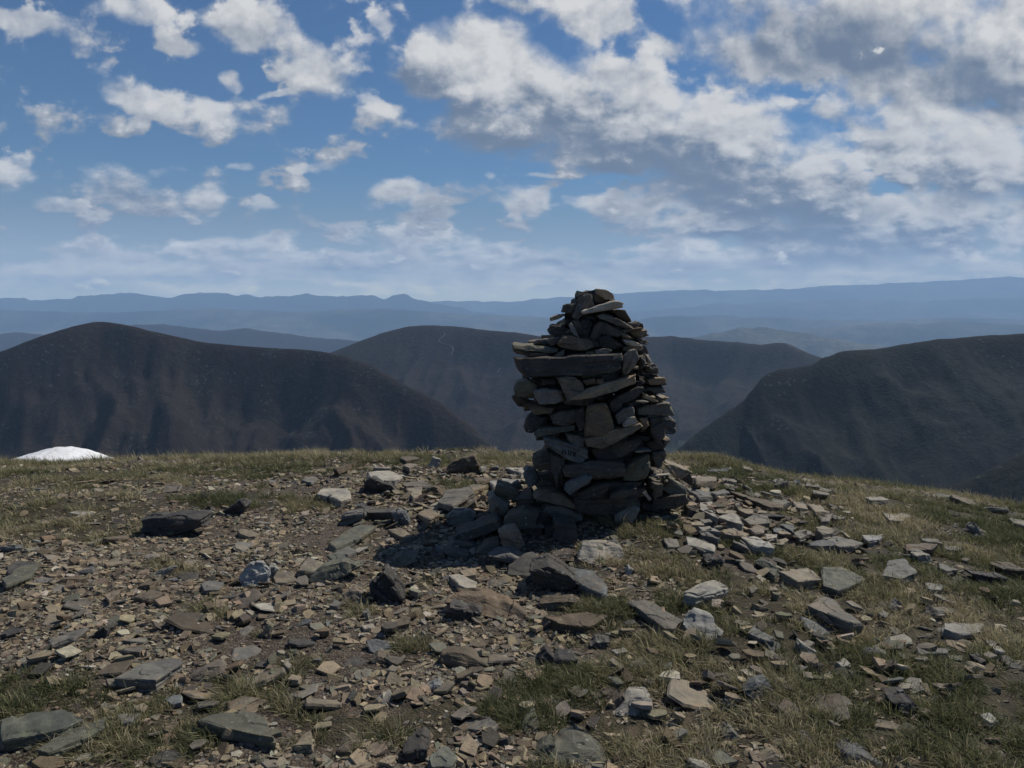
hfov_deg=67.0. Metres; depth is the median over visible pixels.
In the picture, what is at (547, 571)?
slate
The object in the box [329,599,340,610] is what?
slate
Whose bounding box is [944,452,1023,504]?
hill
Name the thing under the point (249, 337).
hill
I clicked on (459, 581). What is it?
slate
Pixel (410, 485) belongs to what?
slate
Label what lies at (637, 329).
cairn stone
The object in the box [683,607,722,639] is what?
slate
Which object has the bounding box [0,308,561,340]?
hill
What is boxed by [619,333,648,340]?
cairn stone
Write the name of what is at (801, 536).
slate
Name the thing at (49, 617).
slate
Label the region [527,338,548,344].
cairn stone
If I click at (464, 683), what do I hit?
slate
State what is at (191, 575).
slate
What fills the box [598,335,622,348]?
cairn stone
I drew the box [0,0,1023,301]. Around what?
sky
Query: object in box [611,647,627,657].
slate
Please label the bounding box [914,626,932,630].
slate
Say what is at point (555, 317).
cairn stone
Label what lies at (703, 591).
slate
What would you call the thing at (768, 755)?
slate
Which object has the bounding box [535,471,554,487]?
cairn stone
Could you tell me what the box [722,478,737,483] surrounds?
slate
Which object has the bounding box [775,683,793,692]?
slate
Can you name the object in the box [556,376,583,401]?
cairn stone
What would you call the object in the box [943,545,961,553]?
slate
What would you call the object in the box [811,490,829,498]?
slate
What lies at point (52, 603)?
scree
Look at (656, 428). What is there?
cairn stone
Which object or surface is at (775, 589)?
slate
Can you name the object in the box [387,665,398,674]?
slate
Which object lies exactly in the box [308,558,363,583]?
slate
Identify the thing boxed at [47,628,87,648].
slate
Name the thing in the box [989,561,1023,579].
slate
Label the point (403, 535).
slate
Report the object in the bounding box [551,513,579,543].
cairn stone
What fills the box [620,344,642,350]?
cairn stone
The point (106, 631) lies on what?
slate
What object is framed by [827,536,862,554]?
slate
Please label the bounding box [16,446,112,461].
snow patch
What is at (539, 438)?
cairn stone
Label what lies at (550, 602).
slate
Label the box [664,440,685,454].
terrain
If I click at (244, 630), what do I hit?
slate
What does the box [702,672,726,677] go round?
slate
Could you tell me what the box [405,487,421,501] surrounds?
slate
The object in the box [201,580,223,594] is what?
slate
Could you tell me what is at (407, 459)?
slate
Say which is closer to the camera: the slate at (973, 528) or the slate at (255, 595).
the slate at (255, 595)
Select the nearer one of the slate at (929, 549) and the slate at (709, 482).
the slate at (929, 549)
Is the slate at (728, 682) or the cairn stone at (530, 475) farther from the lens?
the cairn stone at (530, 475)
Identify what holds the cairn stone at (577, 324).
on the cairn stone at (570, 342)
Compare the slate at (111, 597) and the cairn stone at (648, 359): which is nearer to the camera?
the slate at (111, 597)
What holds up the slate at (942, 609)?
on the ground at (336, 653)
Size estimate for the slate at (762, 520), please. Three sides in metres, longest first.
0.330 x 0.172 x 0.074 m
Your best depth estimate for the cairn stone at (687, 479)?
5.78 m
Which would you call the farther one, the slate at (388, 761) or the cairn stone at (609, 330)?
the cairn stone at (609, 330)
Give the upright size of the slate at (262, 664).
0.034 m
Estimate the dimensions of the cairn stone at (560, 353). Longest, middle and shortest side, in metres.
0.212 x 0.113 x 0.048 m
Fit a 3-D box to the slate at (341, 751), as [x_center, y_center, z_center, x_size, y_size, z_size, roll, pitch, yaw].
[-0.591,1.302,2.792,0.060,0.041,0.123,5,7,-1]
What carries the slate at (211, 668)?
on the ground at (336, 653)
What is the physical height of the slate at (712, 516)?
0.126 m
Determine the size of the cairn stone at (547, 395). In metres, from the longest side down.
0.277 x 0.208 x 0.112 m
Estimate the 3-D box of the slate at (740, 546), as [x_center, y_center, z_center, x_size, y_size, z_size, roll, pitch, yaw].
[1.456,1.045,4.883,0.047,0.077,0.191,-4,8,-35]
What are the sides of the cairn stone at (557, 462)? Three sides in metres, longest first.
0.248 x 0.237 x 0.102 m
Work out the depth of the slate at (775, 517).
5.71 m
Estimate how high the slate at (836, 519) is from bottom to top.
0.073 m
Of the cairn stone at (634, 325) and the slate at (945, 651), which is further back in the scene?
the cairn stone at (634, 325)
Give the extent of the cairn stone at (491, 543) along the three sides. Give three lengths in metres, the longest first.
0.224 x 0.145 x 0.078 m
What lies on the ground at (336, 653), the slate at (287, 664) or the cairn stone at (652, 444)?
the slate at (287, 664)
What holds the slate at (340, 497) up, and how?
on the ground at (336, 653)
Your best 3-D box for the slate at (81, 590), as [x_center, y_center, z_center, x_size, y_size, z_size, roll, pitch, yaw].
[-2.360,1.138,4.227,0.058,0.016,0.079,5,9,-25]
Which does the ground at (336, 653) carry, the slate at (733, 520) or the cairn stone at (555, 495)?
the slate at (733, 520)
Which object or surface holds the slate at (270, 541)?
on the ground at (336, 653)
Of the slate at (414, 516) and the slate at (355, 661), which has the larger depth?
the slate at (414, 516)
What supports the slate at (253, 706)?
on the ground at (336, 653)
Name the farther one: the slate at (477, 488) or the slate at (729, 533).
the slate at (477, 488)
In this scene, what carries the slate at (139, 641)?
on the ground at (336, 653)
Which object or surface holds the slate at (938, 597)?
on the ground at (336, 653)
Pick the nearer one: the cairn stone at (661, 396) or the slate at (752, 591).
the slate at (752, 591)
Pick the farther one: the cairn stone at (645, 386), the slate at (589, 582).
the cairn stone at (645, 386)
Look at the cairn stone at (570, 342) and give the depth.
5.26 m
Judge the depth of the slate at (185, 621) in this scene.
3.78 m
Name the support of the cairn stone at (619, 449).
on the cairn stone at (595, 468)
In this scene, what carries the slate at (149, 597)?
on the ground at (336, 653)
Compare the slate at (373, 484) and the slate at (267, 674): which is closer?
the slate at (267, 674)
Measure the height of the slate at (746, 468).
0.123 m
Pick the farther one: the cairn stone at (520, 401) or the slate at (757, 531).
the cairn stone at (520, 401)
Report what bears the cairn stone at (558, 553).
on the ground at (336, 653)
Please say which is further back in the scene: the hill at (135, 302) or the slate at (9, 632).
the hill at (135, 302)
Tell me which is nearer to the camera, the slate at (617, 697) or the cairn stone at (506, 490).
the slate at (617, 697)
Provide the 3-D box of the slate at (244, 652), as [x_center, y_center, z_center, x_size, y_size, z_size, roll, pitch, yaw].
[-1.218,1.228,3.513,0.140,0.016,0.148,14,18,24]
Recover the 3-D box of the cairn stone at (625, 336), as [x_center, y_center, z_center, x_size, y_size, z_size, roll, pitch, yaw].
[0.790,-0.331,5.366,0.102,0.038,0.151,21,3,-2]
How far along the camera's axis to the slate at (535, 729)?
2.94 m
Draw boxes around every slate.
[0,545,23,551]
[0,627,23,638]
[0,709,82,752]
[1,561,41,590]
[5,560,34,575]
[33,578,50,582]
[36,720,104,758]
[43,613,70,625]
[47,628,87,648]
[52,585,64,592]
[56,576,87,584]
[62,564,80,568]
[62,599,91,610]
[69,510,93,516]
[75,588,85,593]
[90,622,117,637]
[96,657,135,676]
[102,535,129,543]
[104,558,131,567]
[105,591,120,605]
[108,616,128,625]
[114,658,183,692]
[117,713,137,728]
[118,647,145,656]
[123,638,148,644]
[134,589,164,604]
[137,581,158,589]
[141,510,210,536]
[148,750,183,767]
[150,565,177,576]
[160,720,178,736]
[163,485,182,492]
[164,612,213,633]
[176,572,198,581]
[182,690,221,699]
[184,559,197,565]
[188,659,229,681]
[196,711,275,749]
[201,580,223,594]
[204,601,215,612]
[222,498,251,514]
[227,696,267,711]
[230,588,263,607]
[231,645,261,659]
[233,542,253,551]
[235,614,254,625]
[237,528,259,538]
[239,560,270,586]
[239,625,253,634]
[240,667,285,691]
[254,602,273,611]
[256,660,267,668]
[257,519,269,524]
[261,550,276,558]
[263,620,273,638]
[264,539,281,543]
[268,563,279,578]
[273,571,296,584]
[284,660,291,673]
[287,639,314,647]
[287,674,301,686]
[290,683,318,697]
[293,736,314,753]
[297,557,323,577]
[297,618,311,625]
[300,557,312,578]
[301,476,318,486]
[304,698,341,709]
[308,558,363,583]
[312,656,321,664]
[317,488,350,506]
[320,478,329,483]
[327,554,349,559]
[328,525,375,551]
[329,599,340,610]
[333,461,357,474]
[333,546,355,558]
[336,633,349,640]
[337,731,357,755]
[339,508,366,525]
[343,585,363,602]
[344,657,366,665]
[360,505,394,519]
[361,624,374,632]
[362,608,370,620]
[363,476,397,493]
[366,639,392,653]
[367,470,402,485]
[369,564,404,603]
[369,650,390,663]
[374,466,390,470]
[377,632,385,639]
[378,755,397,767]
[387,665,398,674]
[388,528,412,541]
[390,549,417,566]
[391,615,410,633]
[392,507,410,525]
[399,456,419,463]
[401,482,431,490]
[403,727,430,764]
[404,463,416,471]
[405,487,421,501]
[405,581,418,585]
[410,514,417,519]
[418,507,439,526]
[422,485,444,493]
[425,678,441,688]
[428,456,440,467]
[428,746,457,767]
[429,604,445,608]
[437,486,474,512]
[439,646,488,668]
[443,454,479,474]
[444,587,526,618]
[446,507,475,525]
[449,574,476,590]
[449,598,482,621]
[459,568,476,578]
[460,678,469,688]
[461,716,498,732]
[468,638,488,647]
[470,484,488,495]
[470,673,478,678]
[473,477,494,483]
[480,466,485,472]
[488,579,507,585]
[488,653,514,664]
[489,478,520,489]
[491,465,498,470]
[505,467,523,478]
[506,632,522,638]
[507,552,537,577]
[509,474,518,478]
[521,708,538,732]
[529,553,579,591]
[534,732,555,756]
[539,594,575,610]
[540,644,553,664]
[543,612,607,633]
[548,725,606,764]
[551,648,577,667]
[570,566,607,600]
[574,651,583,655]
[577,540,623,564]
[589,634,611,649]
[605,631,627,636]
[605,687,624,710]
[607,673,623,689]
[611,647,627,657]
[615,686,652,715]
[625,564,632,575]
[627,600,682,634]
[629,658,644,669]
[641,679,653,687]
[662,538,679,549]
[667,679,713,710]
[683,582,727,608]
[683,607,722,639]
[683,737,702,748]
[684,504,698,516]
[684,580,728,595]
[685,539,707,555]
[686,536,715,553]
[687,488,712,503]
[687,757,709,767]
[691,521,703,528]
[694,476,716,488]
[695,487,710,495]
[697,527,720,536]
[699,501,718,525]
[699,519,713,526]
[699,532,720,545]
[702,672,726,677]
[703,553,722,565]
[703,553,724,568]
[707,468,728,472]
[710,489,729,499]
[716,510,736,515]
[718,513,743,531]
[718,722,738,738]
[720,528,748,540]
[721,696,733,711]
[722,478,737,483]
[722,483,734,491]
[723,675,735,684]
[730,491,783,513]
[732,540,754,555]
[737,509,767,518]
[739,560,756,573]
[741,536,773,556]
[742,466,752,472]
[742,674,772,698]
[743,514,769,527]
[747,527,763,537]
[747,585,757,596]
[748,625,773,645]
[748,627,774,645]
[754,558,778,576]
[755,564,776,582]
[758,744,784,761]
[765,534,776,541]
[766,513,784,520]
[767,586,777,594]
[769,538,788,549]
[772,480,788,488]
[772,499,789,504]
[772,527,791,539]
[772,591,781,600]
[773,478,789,483]
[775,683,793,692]
[776,523,794,534]
[779,568,820,590]
[791,501,807,512]
[794,530,812,544]
[795,638,815,654]
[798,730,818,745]
[800,617,833,633]
[805,480,819,489]
[805,539,834,551]
[806,595,862,635]
[807,504,826,515]
[810,693,850,716]
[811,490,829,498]
[814,526,834,539]
[817,514,832,525]
[820,566,864,597]
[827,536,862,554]
[831,515,845,522]
[834,658,850,669]
[835,738,881,764]
[855,647,887,659]
[862,534,882,546]
[864,496,888,504]
[874,719,899,730]
[877,609,888,620]
[881,686,918,715]
[882,559,916,584]
[883,512,911,522]
[886,598,901,611]
[903,543,936,555]
[910,550,931,563]
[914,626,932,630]
[916,647,950,657]
[920,538,942,546]
[924,582,943,595]
[924,605,943,620]
[932,593,956,605]
[933,607,954,615]
[937,562,957,576]
[941,623,984,639]
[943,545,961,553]
[944,639,979,654]
[949,495,977,505]
[962,522,986,536]
[964,569,1007,585]
[965,661,986,672]
[969,653,985,665]
[979,713,998,728]
[984,507,1008,513]
[985,640,1004,658]
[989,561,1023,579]
[1000,655,1021,668]
[1008,518,1023,531]
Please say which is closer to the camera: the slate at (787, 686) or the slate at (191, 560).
the slate at (787, 686)
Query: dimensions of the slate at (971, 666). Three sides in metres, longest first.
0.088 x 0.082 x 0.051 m
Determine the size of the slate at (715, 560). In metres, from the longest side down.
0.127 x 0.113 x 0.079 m
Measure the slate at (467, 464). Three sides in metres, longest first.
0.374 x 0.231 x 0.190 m
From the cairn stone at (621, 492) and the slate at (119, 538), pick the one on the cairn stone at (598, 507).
the cairn stone at (621, 492)
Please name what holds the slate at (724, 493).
on the ground at (336, 653)
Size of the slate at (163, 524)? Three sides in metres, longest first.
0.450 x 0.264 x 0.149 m
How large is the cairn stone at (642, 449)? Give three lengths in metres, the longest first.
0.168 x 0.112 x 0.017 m
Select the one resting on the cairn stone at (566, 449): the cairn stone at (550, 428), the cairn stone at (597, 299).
the cairn stone at (550, 428)
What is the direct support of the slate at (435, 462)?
on the ground at (336, 653)
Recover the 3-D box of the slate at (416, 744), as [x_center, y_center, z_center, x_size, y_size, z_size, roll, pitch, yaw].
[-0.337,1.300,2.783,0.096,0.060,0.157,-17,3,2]
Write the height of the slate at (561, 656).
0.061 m
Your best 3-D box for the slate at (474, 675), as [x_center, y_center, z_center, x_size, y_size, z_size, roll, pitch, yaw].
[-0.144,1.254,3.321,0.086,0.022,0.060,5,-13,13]
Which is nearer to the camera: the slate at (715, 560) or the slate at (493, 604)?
the slate at (493, 604)
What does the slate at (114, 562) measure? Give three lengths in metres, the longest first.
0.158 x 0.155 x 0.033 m
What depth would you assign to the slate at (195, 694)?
3.13 m
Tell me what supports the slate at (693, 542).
on the ground at (336, 653)
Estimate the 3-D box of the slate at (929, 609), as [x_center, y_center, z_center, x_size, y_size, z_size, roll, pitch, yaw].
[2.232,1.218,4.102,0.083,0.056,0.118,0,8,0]
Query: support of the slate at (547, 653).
on the ground at (336, 653)
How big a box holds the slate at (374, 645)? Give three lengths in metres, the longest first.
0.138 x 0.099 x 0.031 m
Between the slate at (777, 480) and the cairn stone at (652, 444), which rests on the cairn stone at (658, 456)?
the cairn stone at (652, 444)
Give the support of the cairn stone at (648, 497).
on the ground at (336, 653)
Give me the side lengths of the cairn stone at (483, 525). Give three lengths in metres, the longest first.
0.327 x 0.320 x 0.071 m
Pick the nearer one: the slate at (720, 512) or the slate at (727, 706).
the slate at (727, 706)
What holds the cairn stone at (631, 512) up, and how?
on the ground at (336, 653)
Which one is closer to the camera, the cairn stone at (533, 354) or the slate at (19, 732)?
the slate at (19, 732)
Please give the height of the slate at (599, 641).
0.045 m
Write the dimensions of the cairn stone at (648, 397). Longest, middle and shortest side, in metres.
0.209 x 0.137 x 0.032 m
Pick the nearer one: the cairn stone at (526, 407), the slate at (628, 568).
the slate at (628, 568)
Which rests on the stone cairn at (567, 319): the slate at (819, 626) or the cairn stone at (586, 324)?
the cairn stone at (586, 324)
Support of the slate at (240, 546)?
on the ground at (336, 653)
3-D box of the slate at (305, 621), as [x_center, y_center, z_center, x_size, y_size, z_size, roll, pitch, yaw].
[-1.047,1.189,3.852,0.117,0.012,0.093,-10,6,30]
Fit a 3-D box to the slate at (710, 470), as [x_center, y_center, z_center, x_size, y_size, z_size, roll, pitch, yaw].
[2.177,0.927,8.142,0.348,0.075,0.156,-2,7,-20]
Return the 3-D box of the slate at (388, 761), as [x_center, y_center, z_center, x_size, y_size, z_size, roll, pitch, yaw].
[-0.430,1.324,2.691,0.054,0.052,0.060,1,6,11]
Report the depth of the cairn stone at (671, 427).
5.45 m
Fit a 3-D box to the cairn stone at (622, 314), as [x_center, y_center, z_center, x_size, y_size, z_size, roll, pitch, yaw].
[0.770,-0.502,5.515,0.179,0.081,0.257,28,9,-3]
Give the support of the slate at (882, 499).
on the ground at (336, 653)
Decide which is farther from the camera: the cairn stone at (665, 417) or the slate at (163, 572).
the cairn stone at (665, 417)
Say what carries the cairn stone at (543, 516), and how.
on the cairn stone at (538, 530)
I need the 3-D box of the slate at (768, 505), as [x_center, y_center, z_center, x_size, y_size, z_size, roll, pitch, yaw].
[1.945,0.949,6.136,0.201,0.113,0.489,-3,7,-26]
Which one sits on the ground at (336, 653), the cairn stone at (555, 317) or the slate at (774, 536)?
the slate at (774, 536)
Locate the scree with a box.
[0,449,1023,767]
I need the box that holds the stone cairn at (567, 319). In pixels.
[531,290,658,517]
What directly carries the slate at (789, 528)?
on the ground at (336, 653)
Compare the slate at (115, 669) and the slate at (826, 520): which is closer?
the slate at (115, 669)
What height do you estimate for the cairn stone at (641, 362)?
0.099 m
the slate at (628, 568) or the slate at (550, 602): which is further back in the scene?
the slate at (628, 568)
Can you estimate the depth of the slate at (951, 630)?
3.84 m
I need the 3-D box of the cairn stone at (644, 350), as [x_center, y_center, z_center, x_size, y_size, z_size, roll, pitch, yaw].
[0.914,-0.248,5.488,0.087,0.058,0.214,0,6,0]
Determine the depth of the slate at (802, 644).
3.51 m
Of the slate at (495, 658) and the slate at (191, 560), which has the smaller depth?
the slate at (495, 658)
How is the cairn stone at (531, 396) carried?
on the cairn stone at (520, 401)
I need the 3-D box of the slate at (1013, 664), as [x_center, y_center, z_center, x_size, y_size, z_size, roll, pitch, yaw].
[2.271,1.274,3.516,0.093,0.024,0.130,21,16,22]
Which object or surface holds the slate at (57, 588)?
on the ground at (336, 653)
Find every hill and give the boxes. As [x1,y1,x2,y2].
[0,292,494,314]
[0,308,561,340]
[0,322,493,459]
[0,324,358,352]
[331,325,678,452]
[431,276,1023,318]
[486,315,1023,337]
[627,303,737,319]
[636,297,1023,320]
[640,336,821,441]
[674,333,1023,489]
[690,327,885,357]
[792,321,1023,346]
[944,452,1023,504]
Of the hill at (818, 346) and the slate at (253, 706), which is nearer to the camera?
the slate at (253, 706)
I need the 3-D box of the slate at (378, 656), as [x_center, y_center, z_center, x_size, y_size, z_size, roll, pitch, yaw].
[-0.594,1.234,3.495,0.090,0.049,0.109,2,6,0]
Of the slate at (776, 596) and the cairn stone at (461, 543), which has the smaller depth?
the slate at (776, 596)
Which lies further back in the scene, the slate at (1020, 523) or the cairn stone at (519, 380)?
the slate at (1020, 523)
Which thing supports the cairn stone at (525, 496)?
on the cairn stone at (522, 517)
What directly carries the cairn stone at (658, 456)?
on the cairn stone
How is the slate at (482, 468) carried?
on the ground at (336, 653)
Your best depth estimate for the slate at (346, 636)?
3.68 m
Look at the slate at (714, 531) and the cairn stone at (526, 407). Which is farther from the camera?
the cairn stone at (526, 407)
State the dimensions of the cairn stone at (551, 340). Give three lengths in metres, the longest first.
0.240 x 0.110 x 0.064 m
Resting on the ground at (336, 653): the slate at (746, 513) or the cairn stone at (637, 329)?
the slate at (746, 513)
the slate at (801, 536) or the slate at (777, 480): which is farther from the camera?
the slate at (777, 480)
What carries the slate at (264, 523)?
on the ground at (336, 653)
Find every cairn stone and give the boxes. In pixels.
[442,544,469,558]
[448,535,473,547]
[453,511,501,539]
[469,547,475,554]
[479,536,499,554]
[487,490,509,516]
[488,546,523,562]
[494,479,518,500]
[498,523,524,549]
[503,503,538,530]
[512,342,558,352]
[512,394,529,406]
[512,480,522,489]
[513,350,529,355]
[513,351,622,376]
[513,378,537,396]
[514,377,527,384]
[516,487,536,505]
[517,395,534,398]
[523,400,551,410]
[523,465,538,487]
[524,412,547,432]
[524,519,544,535]
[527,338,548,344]
[527,502,551,523]
[529,402,554,414]
[530,352,547,356]
[532,447,553,470]
[533,380,546,387]
[533,387,562,404]
[533,421,574,436]
[533,486,575,508]
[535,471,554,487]
[536,434,559,440]
[542,502,582,521]
[543,435,587,462]
[546,336,560,345]
[547,323,567,335]
[548,329,578,335]
[549,409,575,425]
[550,314,564,320]
[550,452,564,486]
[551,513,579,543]
[552,349,564,356]
[552,545,572,557]
[556,335,593,350]
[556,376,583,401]
[561,303,574,313]
[563,454,625,479]
[564,373,635,400]
[564,431,583,446]
[564,473,591,494]
[565,477,641,497]
[569,323,578,337]
[570,319,581,335]
[571,294,594,319]
[572,492,640,516]
[575,407,584,430]
[576,479,609,499]
[580,318,592,337]
[581,300,623,314]
[582,376,595,384]
[584,402,614,435]
[584,422,642,448]
[588,321,607,339]
[589,435,641,459]
[593,295,605,303]
[595,289,613,299]
[595,348,611,353]
[595,376,603,384]
[596,312,634,329]
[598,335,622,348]
[601,324,623,336]
[607,385,643,404]
[607,403,621,412]
[608,309,631,321]
[608,484,636,500]
[613,321,639,328]
[614,505,639,524]
[615,404,634,423]
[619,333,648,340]
[620,333,632,338]
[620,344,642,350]
[621,327,642,333]
[621,338,638,345]
[621,349,639,375]
[621,416,637,426]
[622,452,649,480]
[629,329,647,336]
[635,338,648,344]
[635,374,644,382]
[635,398,647,403]
[635,401,673,415]
[635,447,650,452]
[636,416,648,430]
[637,353,644,367]
[637,368,659,373]
[638,346,648,353]
[638,383,664,390]
[639,391,657,396]
[639,394,668,404]
[640,392,658,401]
[642,373,658,378]
[642,491,650,500]
[643,363,658,374]
[644,437,663,450]
[645,355,651,362]
[645,376,665,384]
[645,415,668,419]
[646,416,666,441]
[646,477,662,498]
[647,388,665,392]
[649,448,666,467]
[649,491,688,508]
[650,473,670,476]
[659,471,686,493]
[662,436,670,446]
[664,416,676,434]
[664,460,690,478]
[664,463,687,489]
[682,472,692,485]
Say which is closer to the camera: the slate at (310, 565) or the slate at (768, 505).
the slate at (310, 565)
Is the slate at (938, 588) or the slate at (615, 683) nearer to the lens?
the slate at (615, 683)
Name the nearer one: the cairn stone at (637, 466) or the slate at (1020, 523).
the cairn stone at (637, 466)
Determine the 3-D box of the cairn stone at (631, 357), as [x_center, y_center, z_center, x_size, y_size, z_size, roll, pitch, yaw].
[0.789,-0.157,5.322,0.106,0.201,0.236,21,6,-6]
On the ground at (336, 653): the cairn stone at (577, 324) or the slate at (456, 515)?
the slate at (456, 515)
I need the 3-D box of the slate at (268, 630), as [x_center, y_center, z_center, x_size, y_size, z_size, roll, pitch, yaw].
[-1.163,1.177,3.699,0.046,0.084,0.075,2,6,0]
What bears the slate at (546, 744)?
on the ground at (336, 653)
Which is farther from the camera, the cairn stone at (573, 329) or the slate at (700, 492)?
the slate at (700, 492)
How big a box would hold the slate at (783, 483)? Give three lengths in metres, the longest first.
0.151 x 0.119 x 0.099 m
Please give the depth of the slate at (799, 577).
4.38 m
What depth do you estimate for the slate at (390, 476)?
6.88 m
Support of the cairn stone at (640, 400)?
on the cairn stone at (661, 408)
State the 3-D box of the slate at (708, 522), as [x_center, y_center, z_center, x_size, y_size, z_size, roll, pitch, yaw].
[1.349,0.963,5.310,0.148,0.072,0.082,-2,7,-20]
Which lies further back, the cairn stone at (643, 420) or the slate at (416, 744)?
the cairn stone at (643, 420)
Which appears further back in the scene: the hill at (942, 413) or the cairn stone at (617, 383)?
the hill at (942, 413)
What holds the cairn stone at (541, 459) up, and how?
on the cairn stone at (530, 475)
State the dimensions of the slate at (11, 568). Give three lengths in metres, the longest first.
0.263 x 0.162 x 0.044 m
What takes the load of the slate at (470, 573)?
on the ground at (336, 653)
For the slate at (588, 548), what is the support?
on the ground at (336, 653)
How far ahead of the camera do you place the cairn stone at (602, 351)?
5.22 m
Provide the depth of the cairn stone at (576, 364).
5.17 m
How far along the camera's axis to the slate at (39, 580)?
4.36 m
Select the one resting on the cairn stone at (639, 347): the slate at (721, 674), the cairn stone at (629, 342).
the cairn stone at (629, 342)
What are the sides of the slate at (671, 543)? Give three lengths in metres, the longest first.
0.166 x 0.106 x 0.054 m
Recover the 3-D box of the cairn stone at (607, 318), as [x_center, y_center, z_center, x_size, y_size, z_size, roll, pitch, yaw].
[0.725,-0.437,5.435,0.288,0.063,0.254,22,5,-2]
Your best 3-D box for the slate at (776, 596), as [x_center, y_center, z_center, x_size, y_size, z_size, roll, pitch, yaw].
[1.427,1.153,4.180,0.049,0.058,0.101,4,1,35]
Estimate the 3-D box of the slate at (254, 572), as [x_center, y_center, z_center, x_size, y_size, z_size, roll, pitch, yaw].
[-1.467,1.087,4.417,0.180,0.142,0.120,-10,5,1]
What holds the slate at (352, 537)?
on the ground at (336, 653)
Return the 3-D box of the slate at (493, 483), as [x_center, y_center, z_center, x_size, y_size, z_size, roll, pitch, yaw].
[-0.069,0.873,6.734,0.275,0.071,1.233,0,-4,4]
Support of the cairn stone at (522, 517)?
on the cairn stone at (538, 530)
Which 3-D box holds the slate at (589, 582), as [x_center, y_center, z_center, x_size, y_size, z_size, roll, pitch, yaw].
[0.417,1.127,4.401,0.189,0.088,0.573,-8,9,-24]
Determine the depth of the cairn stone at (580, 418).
5.26 m
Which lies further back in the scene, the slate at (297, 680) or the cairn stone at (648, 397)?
the cairn stone at (648, 397)
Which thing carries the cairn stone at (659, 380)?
on the cairn stone
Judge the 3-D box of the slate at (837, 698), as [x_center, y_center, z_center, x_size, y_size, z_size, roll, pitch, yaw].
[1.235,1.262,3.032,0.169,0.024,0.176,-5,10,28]
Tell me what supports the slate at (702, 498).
on the ground at (336, 653)
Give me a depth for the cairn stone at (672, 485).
5.40 m
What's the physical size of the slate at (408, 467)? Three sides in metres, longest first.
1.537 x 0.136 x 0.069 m
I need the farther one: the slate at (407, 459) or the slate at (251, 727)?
the slate at (407, 459)
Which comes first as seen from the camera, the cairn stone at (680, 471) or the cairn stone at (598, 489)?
the cairn stone at (598, 489)
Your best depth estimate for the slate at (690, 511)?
5.47 m
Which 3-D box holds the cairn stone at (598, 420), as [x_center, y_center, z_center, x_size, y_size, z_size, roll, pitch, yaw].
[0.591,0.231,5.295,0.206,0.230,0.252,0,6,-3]
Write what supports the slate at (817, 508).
on the ground at (336, 653)
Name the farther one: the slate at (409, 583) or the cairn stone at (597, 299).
the cairn stone at (597, 299)
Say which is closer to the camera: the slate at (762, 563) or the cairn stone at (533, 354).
the slate at (762, 563)
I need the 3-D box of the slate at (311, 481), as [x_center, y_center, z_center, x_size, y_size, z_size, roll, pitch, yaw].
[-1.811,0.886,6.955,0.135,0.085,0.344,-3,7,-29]
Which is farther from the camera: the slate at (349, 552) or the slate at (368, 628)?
the slate at (349, 552)
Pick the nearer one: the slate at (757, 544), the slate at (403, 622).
the slate at (403, 622)
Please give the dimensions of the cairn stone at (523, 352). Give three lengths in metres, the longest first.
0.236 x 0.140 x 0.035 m
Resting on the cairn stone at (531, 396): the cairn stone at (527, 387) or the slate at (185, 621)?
the cairn stone at (527, 387)
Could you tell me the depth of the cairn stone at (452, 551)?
4.88 m
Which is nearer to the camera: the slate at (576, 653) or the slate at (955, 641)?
the slate at (576, 653)
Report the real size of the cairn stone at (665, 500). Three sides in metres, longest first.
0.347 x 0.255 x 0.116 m
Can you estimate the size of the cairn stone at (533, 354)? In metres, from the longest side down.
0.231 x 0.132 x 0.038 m
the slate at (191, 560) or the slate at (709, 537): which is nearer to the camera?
the slate at (191, 560)
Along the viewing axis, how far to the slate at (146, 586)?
4.29 m
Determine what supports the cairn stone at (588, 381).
on the cairn stone at (617, 383)
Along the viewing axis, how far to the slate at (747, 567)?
4.57 m
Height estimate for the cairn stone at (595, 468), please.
0.136 m
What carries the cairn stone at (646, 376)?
on the cairn stone
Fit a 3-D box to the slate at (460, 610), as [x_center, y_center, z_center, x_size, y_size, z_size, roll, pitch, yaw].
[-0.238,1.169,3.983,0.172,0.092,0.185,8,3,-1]
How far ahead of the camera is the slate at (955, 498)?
7.56 m
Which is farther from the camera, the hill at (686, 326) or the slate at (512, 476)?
the hill at (686, 326)
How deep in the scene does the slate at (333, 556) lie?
4.72 m
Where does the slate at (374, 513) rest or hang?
on the ground at (336, 653)
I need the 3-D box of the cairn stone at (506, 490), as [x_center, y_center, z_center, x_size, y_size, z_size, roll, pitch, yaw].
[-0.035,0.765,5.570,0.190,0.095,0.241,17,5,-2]
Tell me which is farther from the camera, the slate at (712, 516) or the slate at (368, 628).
the slate at (712, 516)
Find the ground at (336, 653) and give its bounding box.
[0,451,1023,767]
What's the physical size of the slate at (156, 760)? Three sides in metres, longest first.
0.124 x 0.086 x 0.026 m
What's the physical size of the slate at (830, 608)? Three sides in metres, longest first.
0.418 x 0.257 x 0.090 m
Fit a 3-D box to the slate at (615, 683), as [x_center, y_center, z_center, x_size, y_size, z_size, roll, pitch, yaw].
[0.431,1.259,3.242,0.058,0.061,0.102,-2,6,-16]
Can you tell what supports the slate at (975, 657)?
on the ground at (336, 653)
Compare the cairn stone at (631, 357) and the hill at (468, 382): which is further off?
the hill at (468, 382)
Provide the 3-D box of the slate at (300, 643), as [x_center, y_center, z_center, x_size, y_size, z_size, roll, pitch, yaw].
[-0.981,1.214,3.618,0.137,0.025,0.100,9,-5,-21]
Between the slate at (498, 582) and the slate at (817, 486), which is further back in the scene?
the slate at (817, 486)

